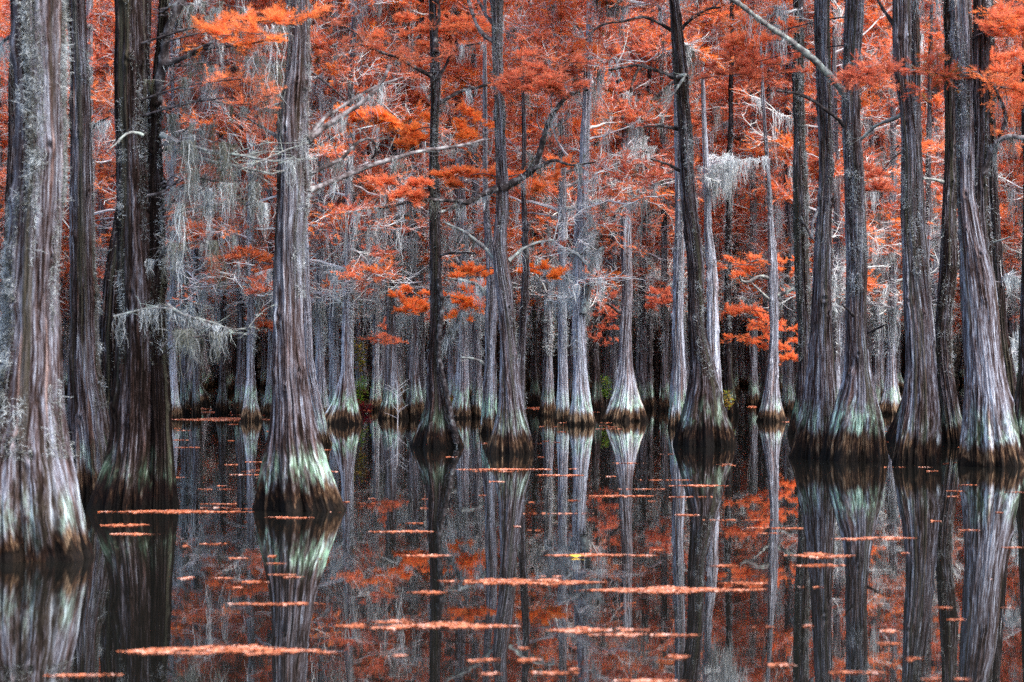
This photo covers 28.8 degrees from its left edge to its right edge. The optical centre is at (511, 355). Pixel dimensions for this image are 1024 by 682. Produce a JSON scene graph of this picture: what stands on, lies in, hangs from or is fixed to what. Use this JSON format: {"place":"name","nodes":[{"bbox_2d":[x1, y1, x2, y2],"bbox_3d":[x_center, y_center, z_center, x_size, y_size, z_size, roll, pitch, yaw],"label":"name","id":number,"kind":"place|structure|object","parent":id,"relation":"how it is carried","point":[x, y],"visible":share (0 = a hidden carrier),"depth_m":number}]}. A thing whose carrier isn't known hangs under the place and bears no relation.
{"place":"outdoors","nodes":[
{"label":"outdoors","id":0,"kind":"place"},
{"bbox_2d":[0,380,1023,681],"bbox_3d":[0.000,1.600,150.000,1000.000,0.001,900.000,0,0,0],"label":"water","id":1,"kind":"structure","parent":0,"point":[942,596],"depth_m":14.98},
{"bbox_2d":[0,27,14,347],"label":"cypress tree","id":2,"kind":"object","parent":1,"relation":"in","point":[10,152],"visible":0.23,"depth_m":28.05},
{"bbox_2d":[0,0,69,331],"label":"cypress tree","id":3,"kind":"object","parent":1,"relation":"in","point":[4,34],"visible":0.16,"depth_m":71.68},
{"bbox_2d":[0,0,93,562],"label":"cypress tree","id":4,"kind":"object","parent":1,"relation":"in","point":[42,517],"visible":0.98,"depth_m":15.56},
{"bbox_2d":[6,0,115,346],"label":"cypress tree","id":5,"kind":"object","parent":1,"relation":"in","point":[66,264],"visible":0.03,"depth_m":75.43},
{"bbox_2d":[59,20,99,386],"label":"cypress tree","id":6,"kind":"object","parent":1,"relation":"in","point":[66,332],"visible":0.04,"depth_m":101.56},
{"bbox_2d":[59,20,115,393],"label":"cypress tree","id":7,"kind":"object","parent":1,"relation":"in","point":[67,233],"visible":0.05,"depth_m":83.28},
{"bbox_2d":[65,0,111,500],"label":"cypress tree","id":8,"kind":"object","parent":1,"relation":"in","point":[88,422],"visible":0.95,"depth_m":22.08},
{"bbox_2d":[0,0,209,271],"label":"cypress tree","id":9,"kind":"object","parent":1,"relation":"in","point":[106,51],"visible":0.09,"depth_m":62.05},
{"bbox_2d":[99,0,151,418],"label":"cypress tree","id":10,"kind":"object","parent":1,"relation":"in","point":[108,306],"visible":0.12,"depth_m":22.87},
{"bbox_2d":[68,0,211,310],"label":"cypress tree","id":11,"kind":"object","parent":1,"relation":"in","point":[109,24],"visible":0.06,"depth_m":68.58},
{"bbox_2d":[91,0,258,418],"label":"cypress tree","id":12,"kind":"object","parent":1,"relation":"in","point":[108,100],"visible":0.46,"depth_m":50.36},
{"bbox_2d":[98,510,253,512],"bbox_3d":[-3.445,1.593,20.422,1.614,0.011,0.467,0,0,0],"label":"needle raft","id":13,"kind":"object","parent":1,"relation":"on","point":[171,511],"visible":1,"depth_m":20.39},
{"bbox_2d":[103,1,257,404],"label":"cypress tree","id":14,"kind":"object","parent":1,"relation":"in","point":[204,399],"visible":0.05,"depth_m":64.89},
{"bbox_2d":[95,0,278,414],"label":"cypress tree","id":15,"kind":"object","parent":1,"relation":"in","point":[185,400],"visible":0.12,"depth_m":54.21},
{"bbox_2d":[188,0,201,414],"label":"cypress tree","id":16,"kind":"object","parent":1,"relation":"in","point":[196,408],"visible":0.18,"depth_m":53.83},
{"bbox_2d":[177,135,230,390],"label":"cypress tree","id":17,"kind":"object","parent":1,"relation":"in","point":[206,375],"visible":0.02,"depth_m":90.89},
{"bbox_2d":[150,53,257,326],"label":"cypress tree","id":18,"kind":"object","parent":1,"relation":"in","point":[228,311],"visible":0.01,"depth_m":70.64},
{"bbox_2d":[87,0,333,509],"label":"cypress tree","id":19,"kind":"object","parent":1,"relation":"in","point":[137,471],"visible":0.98,"depth_m":20.78},
{"bbox_2d":[150,0,286,413],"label":"cypress tree","id":20,"kind":"object","parent":1,"relation":"in","point":[222,405],"visible":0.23,"depth_m":54.65},
{"bbox_2d":[117,644,324,655],"bbox_3d":[-1.576,1.594,10.806,1.132,0.009,0.414,0,0,0],"label":"needle raft","id":21,"kind":"object","parent":1,"relation":"on","point":[214,648],"visible":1,"depth_m":10.80},
{"bbox_2d":[203,124,255,391],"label":"cypress tree","id":22,"kind":"object","parent":1,"relation":"in","point":[229,385],"visible":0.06,"depth_m":87.30},
{"bbox_2d":[202,3,269,375],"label":"cypress tree","id":23,"kind":"object","parent":1,"relation":"in","point":[234,312],"visible":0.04,"depth_m":78.11},
{"bbox_2d":[231,10,246,413],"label":"cypress tree","id":24,"kind":"object","parent":1,"relation":"in","point":[240,385],"visible":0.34,"depth_m":54.72},
{"bbox_2d":[211,23,274,388],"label":"cypress tree","id":25,"kind":"object","parent":1,"relation":"in","point":[231,353],"visible":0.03,"depth_m":96.72},
{"bbox_2d":[162,0,342,420],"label":"cypress tree","id":26,"kind":"object","parent":1,"relation":"in","point":[251,411],"visible":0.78,"depth_m":48.84},
{"bbox_2d":[255,298,267,386],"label":"cypress tree","id":27,"kind":"object","parent":1,"relation":"in","point":[264,353],"visible":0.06,"depth_m":101.89},
{"bbox_2d":[175,0,381,413],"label":"cypress tree","id":28,"kind":"object","parent":1,"relation":"in","point":[265,408],"visible":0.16,"depth_m":54.61},
{"bbox_2d":[228,0,367,316],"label":"cypress tree","id":29,"kind":"object","parent":1,"relation":"in","point":[316,178],"visible":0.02,"depth_m":62.55},
{"bbox_2d":[286,0,331,445],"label":"cypress tree","id":30,"kind":"object","parent":1,"relation":"in","point":[321,424],"visible":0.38,"depth_m":35.58},
{"bbox_2d":[245,2,372,397],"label":"cypress tree","id":31,"kind":"object","parent":1,"relation":"in","point":[327,361],"visible":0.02,"depth_m":72.02},
{"bbox_2d":[222,0,415,404],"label":"cypress tree","id":32,"kind":"object","parent":1,"relation":"in","point":[334,354],"visible":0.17,"depth_m":53.46},
{"bbox_2d":[225,0,416,413],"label":"cypress tree","id":33,"kind":"object","parent":1,"relation":"in","point":[320,321],"visible":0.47,"depth_m":49.39},
{"bbox_2d":[339,55,372,396],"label":"cypress tree","id":34,"kind":"object","parent":1,"relation":"in","point":[359,331],"visible":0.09,"depth_m":78.12},
{"bbox_2d":[272,13,448,409],"bbox_3d":[-4.491,-8.243,59.085,5.613,20.387,5.582,0,0,0],"label":"cypress tree","id":35,"kind":"object","parent":1,"relation":"in","point":[375,395],"visible":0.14,"depth_m":58.63},
{"bbox_2d":[226,0,498,512],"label":"cypress tree","id":36,"kind":"object","parent":1,"relation":"in","point":[295,475],"visible":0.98,"depth_m":20.65},
{"bbox_2d":[366,310,372,387],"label":"cypress tree","id":37,"kind":"object","parent":1,"relation":"in","point":[369,357],"visible":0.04,"depth_m":99.23},
{"bbox_2d":[284,0,475,423],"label":"cypress tree","id":38,"kind":"object","parent":1,"relation":"in","point":[343,408],"visible":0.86,"depth_m":46.77},
{"bbox_2d":[328,42,442,397],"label":"cypress tree","id":39,"kind":"object","parent":1,"relation":"in","point":[382,355],"visible":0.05,"depth_m":66.97},
{"bbox_2d":[335,0,466,399],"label":"cypress tree","id":40,"kind":"object","parent":1,"relation":"in","point":[400,361],"visible":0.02,"depth_m":71.54},
{"bbox_2d":[309,0,493,418],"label":"cypress tree","id":41,"kind":"object","parent":1,"relation":"in","point":[388,406],"visible":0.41,"depth_m":50.98},
{"bbox_2d":[316,0,507,447],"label":"cypress tree","id":42,"kind":"object","parent":1,"relation":"in","point":[437,427],"visible":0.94,"depth_m":35.11},
{"bbox_2d":[324,0,507,417],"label":"cypress tree","id":43,"kind":"object","parent":1,"relation":"in","point":[414,403],"visible":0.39,"depth_m":51.20},
{"bbox_2d":[416,5,428,405],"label":"cypress tree","id":44,"kind":"object","parent":1,"relation":"in","point":[422,362],"visible":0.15,"depth_m":53.45},
{"bbox_2d":[336,620,515,629],"bbox_3d":[-0.496,1.594,11.812,1.094,0.009,0.418,0,0,0],"label":"needle raft","id":45,"kind":"object","parent":1,"relation":"on","point":[446,624],"visible":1,"depth_m":11.78},
{"bbox_2d":[365,2,492,401],"bbox_3d":[-2.869,-6.223,60.891,4.618,16.250,5.092,0,0,-14],"label":"cypress tree","id":46,"kind":"object","parent":1,"relation":"in","point":[427,312],"visible":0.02,"depth_m":60.93},
{"bbox_2d":[406,0,527,400],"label":"cypress tree","id":47,"kind":"object","parent":1,"relation":"in","point":[452,362],"visible":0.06,"depth_m":66.06},
{"bbox_2d":[368,0,569,418],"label":"cypress tree","id":48,"kind":"object","parent":1,"relation":"in","point":[461,405],"visible":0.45,"depth_m":50.86},
{"bbox_2d":[442,0,497,433],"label":"cypress tree","id":49,"kind":"object","parent":1,"relation":"in","point":[489,408],"visible":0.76,"depth_m":40.92},
{"bbox_2d":[340,0,600,453],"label":"cypress tree","id":50,"kind":"object","parent":1,"relation":"in","point":[511,434],"visible":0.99,"depth_m":32.65},
{"bbox_2d":[425,30,520,385],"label":"cypress tree","id":51,"kind":"object","parent":1,"relation":"in","point":[445,328],"visible":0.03,"depth_m":80.24},
{"bbox_2d":[469,3,484,417],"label":"cypress tree","id":52,"kind":"object","parent":1,"relation":"in","point":[476,398],"visible":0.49,"depth_m":51.57},
{"bbox_2d":[399,0,571,399],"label":"cypress tree","id":53,"kind":"object","parent":1,"relation":"in","point":[470,364],"visible":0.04,"depth_m":71.54},
{"bbox_2d":[437,578,602,584],"bbox_3d":[0.067,1.594,14.087,1.203,0.009,0.446,0,0,0],"label":"needle raft","id":54,"kind":"object","parent":1,"relation":"on","point":[510,581],"visible":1,"depth_m":14.07},
{"bbox_2d":[483,0,558,380],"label":"cypress tree","id":55,"kind":"object","parent":1,"relation":"in","point":[538,353],"visible":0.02,"depth_m":90.59},
{"bbox_2d":[517,69,531,412],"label":"cypress tree","id":56,"kind":"object","parent":1,"relation":"in","point":[523,332],"visible":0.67,"depth_m":34.56},
{"bbox_2d":[484,1,568,391],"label":"cypress tree","id":57,"kind":"object","parent":1,"relation":"in","point":[541,352],"visible":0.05,"depth_m":87.75},
{"bbox_2d":[44,408,1023,679],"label":"scattered needles","id":58,"kind":"object","parent":1,"relation":"on","point":[514,526],"visible":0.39,"depth_m":15.73},
{"bbox_2d":[468,0,605,405],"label":"cypress tree","id":59,"kind":"object","parent":1,"relation":"in","point":[535,391],"visible":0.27,"depth_m":63.67},
{"bbox_2d":[491,0,617,398],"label":"cypress tree","id":60,"kind":"object","parent":1,"relation":"in","point":[570,366],"visible":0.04,"depth_m":73.10},
{"bbox_2d":[473,0,661,415],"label":"cypress tree","id":61,"kind":"object","parent":1,"relation":"in","point":[547,407],"visible":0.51,"depth_m":52.65},
{"bbox_2d":[442,0,702,420],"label":"cypress tree","id":62,"kind":"object","parent":1,"relation":"in","point":[562,409],"visible":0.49,"depth_m":48.77},
{"bbox_2d":[455,0,704,424],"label":"cypress tree","id":63,"kind":"object","parent":1,"relation":"in","point":[577,299],"visible":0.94,"depth_m":46.09},
{"bbox_2d":[529,111,652,397],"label":"cypress tree","id":64,"kind":"object","parent":1,"relation":"in","point":[606,364],"visible":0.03,"depth_m":76.50},
{"bbox_2d":[589,20,605,411],"bbox_3d":[2.412,-5.975,56.939,0.573,15.850,0.551,0,0,0],"label":"cypress tree","id":65,"kind":"object","parent":1,"relation":"in","point":[597,403],"visible":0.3,"depth_m":56.91},
{"bbox_2d":[551,626,648,632],"bbox_3d":[0.498,1.593,11.594,0.626,0.009,0.271,0,0,0],"label":"needle raft","id":66,"kind":"object","parent":1,"relation":"on","point":[590,630],"visible":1,"depth_m":11.60},
{"bbox_2d":[532,0,693,406],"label":"cypress tree","id":67,"kind":"object","parent":1,"relation":"in","point":[613,351],"visible":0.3,"depth_m":61.17},
{"bbox_2d":[544,58,691,420],"bbox_3d":[2.451,-2.791,50.356,4.035,9.481,4.736,0,0,0],"label":"cypress tree","id":68,"kind":"object","parent":1,"relation":"in","point":[625,403],"visible":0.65,"depth_m":49.08},
{"bbox_2d":[565,14,696,368],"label":"cypress tree","id":69,"kind":"object","parent":1,"relation":"in","point":[620,280],"visible":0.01,"depth_m":69.38},
{"bbox_2d":[554,0,728,381],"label":"cypress tree","id":70,"kind":"object","parent":1,"relation":"in","point":[658,235],"visible":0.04,"depth_m":64.15},
{"bbox_2d":[569,0,733,427],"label":"cypress tree","id":71,"kind":"object","parent":1,"relation":"in","point":[678,386],"visible":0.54,"depth_m":44.20},
{"bbox_2d":[632,6,671,409],"bbox_3d":[4.056,-5.975,58.890,1.834,15.850,1.985,0,0,0],"label":"cypress tree","id":72,"kind":"object","parent":1,"relation":"in","point":[642,382],"visible":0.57,"depth_m":58.63},
{"bbox_2d":[580,0,736,446],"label":"cypress tree","id":73,"kind":"object","parent":1,"relation":"in","point":[704,421],"visible":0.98,"depth_m":35.39},
{"bbox_2d":[570,0,748,410],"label":"cypress tree","id":74,"kind":"object","parent":1,"relation":"in","point":[663,242],"visible":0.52,"depth_m":58.11},
{"bbox_2d":[573,0,751,407],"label":"cypress tree","id":75,"kind":"object","parent":1,"relation":"in","point":[649,321],"visible":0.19,"depth_m":61.48},
{"bbox_2d":[587,585,767,593],"bbox_3d":[1.086,1.594,13.613,1.322,0.009,0.475,0,0,0],"label":"needle raft","id":76,"kind":"object","parent":1,"relation":"on","point":[660,588],"visible":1,"depth_m":13.59},
{"bbox_2d":[632,2,726,376],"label":"cypress tree","id":77,"kind":"object","parent":1,"relation":"in","point":[670,346],"visible":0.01,"depth_m":85.70},
{"bbox_2d":[611,0,774,384],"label":"cypress tree","id":78,"kind":"object","parent":1,"relation":"in","point":[711,116],"visible":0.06,"depth_m":66.19},
{"bbox_2d":[632,0,757,366],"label":"cypress tree","id":79,"kind":"object","parent":1,"relation":"in","point":[734,233],"visible":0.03,"depth_m":79.59},
{"bbox_2d":[631,0,760,372],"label":"cypress tree","id":80,"kind":"object","parent":1,"relation":"in","point":[715,51],"visible":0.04,"depth_m":73.65},
{"bbox_2d":[657,2,758,393],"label":"cypress tree","id":81,"kind":"object","parent":1,"relation":"in","point":[735,324],"visible":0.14,"depth_m":84.25},
{"bbox_2d":[703,177,745,384],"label":"cypress tree","id":82,"kind":"object","parent":1,"relation":"in","point":[741,363],"visible":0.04,"depth_m":110.80},
{"bbox_2d":[700,2,749,375],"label":"cypress tree","id":83,"kind":"object","parent":1,"relation":"in","point":[721,244],"depth_m":94.67},
{"bbox_2d":[718,2,739,414],"bbox_3d":[5.909,-5.975,54.328,0.624,15.850,0.609,0,0,0],"label":"cypress tree","id":84,"kind":"object","parent":1,"relation":"in","point":[729,377],"visible":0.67,"depth_m":54.29},
{"bbox_2d":[718,7,757,385],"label":"cypress tree","id":85,"kind":"object","parent":1,"relation":"in","point":[745,381],"visible":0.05,"depth_m":104.80},
{"bbox_2d":[684,0,811,391],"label":"cypress tree","id":86,"kind":"object","parent":1,"relation":"in","point":[722,218],"visible":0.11,"depth_m":74.66},
{"bbox_2d":[718,11,783,390],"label":"cypress tree","id":87,"kind":"object","parent":1,"relation":"in","point":[780,371],"depth_m":91.77},
{"bbox_2d":[689,0,816,404],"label":"cypress tree","id":88,"kind":"object","parent":1,"relation":"in","point":[753,395],"visible":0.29,"depth_m":65.37},
{"bbox_2d":[695,67,811,403],"bbox_3d":[5.930,-2.425,48.018,3.273,8.750,4.846,0,0,0],"label":"cypress tree","id":89,"kind":"object","parent":1,"relation":"in","point":[713,180],"visible":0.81,"depth_m":46.78},
{"bbox_2d":[719,32,797,421],"bbox_3d":[6.302,-2.975,49.190,2.459,9.850,1.798,0,0,0],"label":"cypress tree","id":90,"kind":"object","parent":1,"relation":"in","point":[771,409],"visible":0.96,"depth_m":48.63},
{"bbox_2d":[756,42,771,409],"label":"cypress tree","id":91,"kind":"object","parent":1,"relation":"in","point":[765,352],"visible":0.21,"depth_m":58.63},
{"bbox_2d":[721,0,812,434],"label":"cypress tree","id":92,"kind":"object","parent":1,"relation":"in","point":[800,248],"visible":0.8,"depth_m":40.41},
{"bbox_2d":[738,0,811,394],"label":"cypress tree","id":93,"kind":"object","parent":1,"relation":"in","point":[795,367],"visible":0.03,"depth_m":80.40},
{"bbox_2d":[685,0,888,411],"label":"cypress tree","id":94,"kind":"object","parent":1,"relation":"in","point":[784,247],"visible":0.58,"depth_m":57.18},
{"bbox_2d":[691,0,888,460],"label":"cypress tree","id":95,"kind":"object","parent":1,"relation":"in","point":[855,431],"visible":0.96,"depth_m":30.60},
{"bbox_2d":[734,1,880,314],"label":"cypress tree","id":96,"kind":"object","parent":1,"relation":"in","point":[813,121],"depth_m":70.48},
{"bbox_2d":[788,0,836,458],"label":"cypress tree","id":97,"kind":"object","parent":1,"relation":"in","point":[818,402],"visible":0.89,"depth_m":31.34},
{"bbox_2d":[715,0,938,397],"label":"cypress tree","id":98,"kind":"object","parent":1,"relation":"in","point":[838,241],"visible":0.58,"depth_m":52.34},
{"bbox_2d":[733,0,926,379],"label":"cypress tree","id":99,"kind":"object","parent":1,"relation":"in","point":[842,329],"visible":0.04,"depth_m":64.69},
{"bbox_2d":[751,0,944,402],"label":"cypress tree","id":100,"kind":"object","parent":1,"relation":"in","point":[875,297],"visible":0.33,"depth_m":55.49},
{"bbox_2d":[774,22,940,396],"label":"cypress tree","id":101,"kind":"object","parent":1,"relation":"in","point":[882,367],"visible":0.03,"depth_m":68.20},
{"bbox_2d":[807,0,958,414],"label":"cypress tree","id":102,"kind":"object","parent":1,"relation":"in","point":[889,403],"visible":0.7,"depth_m":54.30},
{"bbox_2d":[884,268,903,389],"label":"cypress tree","id":103,"kind":"object","parent":1,"relation":"in","point":[900,380],"visible":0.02,"depth_m":93.42},
{"bbox_2d":[827,0,995,464],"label":"cypress tree","id":104,"kind":"object","parent":1,"relation":"in","point":[918,440],"visible":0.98,"depth_m":29.25},
{"bbox_2d":[866,0,961,443],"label":"cypress tree","id":105,"kind":"object","parent":1,"relation":"in","point":[950,412],"visible":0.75,"depth_m":36.27},
{"bbox_2d":[923,4,934,286],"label":"cypress tree","id":106,"kind":"object","parent":1,"relation":"in","point":[928,201],"visible":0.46,"depth_m":53.59},
{"bbox_2d":[885,0,1004,441],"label":"cypress tree","id":107,"kind":"object","parent":1,"relation":"in","point":[890,434],"visible":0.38,"depth_m":36.96},
{"bbox_2d":[867,0,1022,348],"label":"cypress tree","id":108,"kind":"object","parent":1,"relation":"in","point":[936,170],"visible":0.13,"depth_m":61.97},
{"bbox_2d":[876,0,1021,356],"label":"cypress tree","id":109,"kind":"object","parent":1,"relation":"in","point":[1018,161],"visible":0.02,"depth_m":64.99},
{"bbox_2d":[953,321,964,382],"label":"cypress tree","id":110,"kind":"object","parent":1,"relation":"in","point":[961,371],"visible":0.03,"depth_m":117.54},
{"bbox_2d":[911,0,1020,399],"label":"cypress tree","id":111,"kind":"object","parent":1,"relation":"in","point":[1009,352],"visible":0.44,"depth_m":34.65},
{"bbox_2d":[923,0,1023,329],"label":"cypress tree","id":112,"kind":"object","parent":1,"relation":"in","point":[957,290],"visible":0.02,"depth_m":69.03},
{"bbox_2d":[935,1,1023,294],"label":"cypress tree","id":113,"kind":"object","parent":1,"relation":"in","point":[1011,194],"visible":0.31,"depth_m":61.45},
{"bbox_2d":[947,0,1023,467],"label":"cypress tree","id":114,"kind":"object","parent":1,"relation":"in","point":[989,436],"visible":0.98,"depth_m":28.86},
{"bbox_2d":[955,1,1023,366],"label":"cypress tree","id":115,"kind":"object","parent":1,"relation":"in","point":[1012,327],"visible":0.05,"depth_m":73.46},
{"bbox_2d":[959,0,1023,315],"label":"cypress tree","id":116,"kind":"object","parent":1,"relation":"in","point":[1007,229],"visible":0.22,"depth_m":66.28},
{"bbox_2d":[971,2,1023,451],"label":"cypress tree","id":117,"kind":"object","parent":1,"relation":"in","point":[1019,402],"visible":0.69,"depth_m":33.16},
{"bbox_2d":[62,207,1018,383],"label":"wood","id":118,"kind":"object","parent":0,"point":[657,361],"depth_m":115.09},
{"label":"ground","id":119,"kind":"structure","parent":0,"visible":0},
{"bbox_2d":[62,294,960,381],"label":"undergrowth","id":120,"kind":"object","parent":119,"relation":"on","point":[956,351],"visible":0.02,"depth_m":122.97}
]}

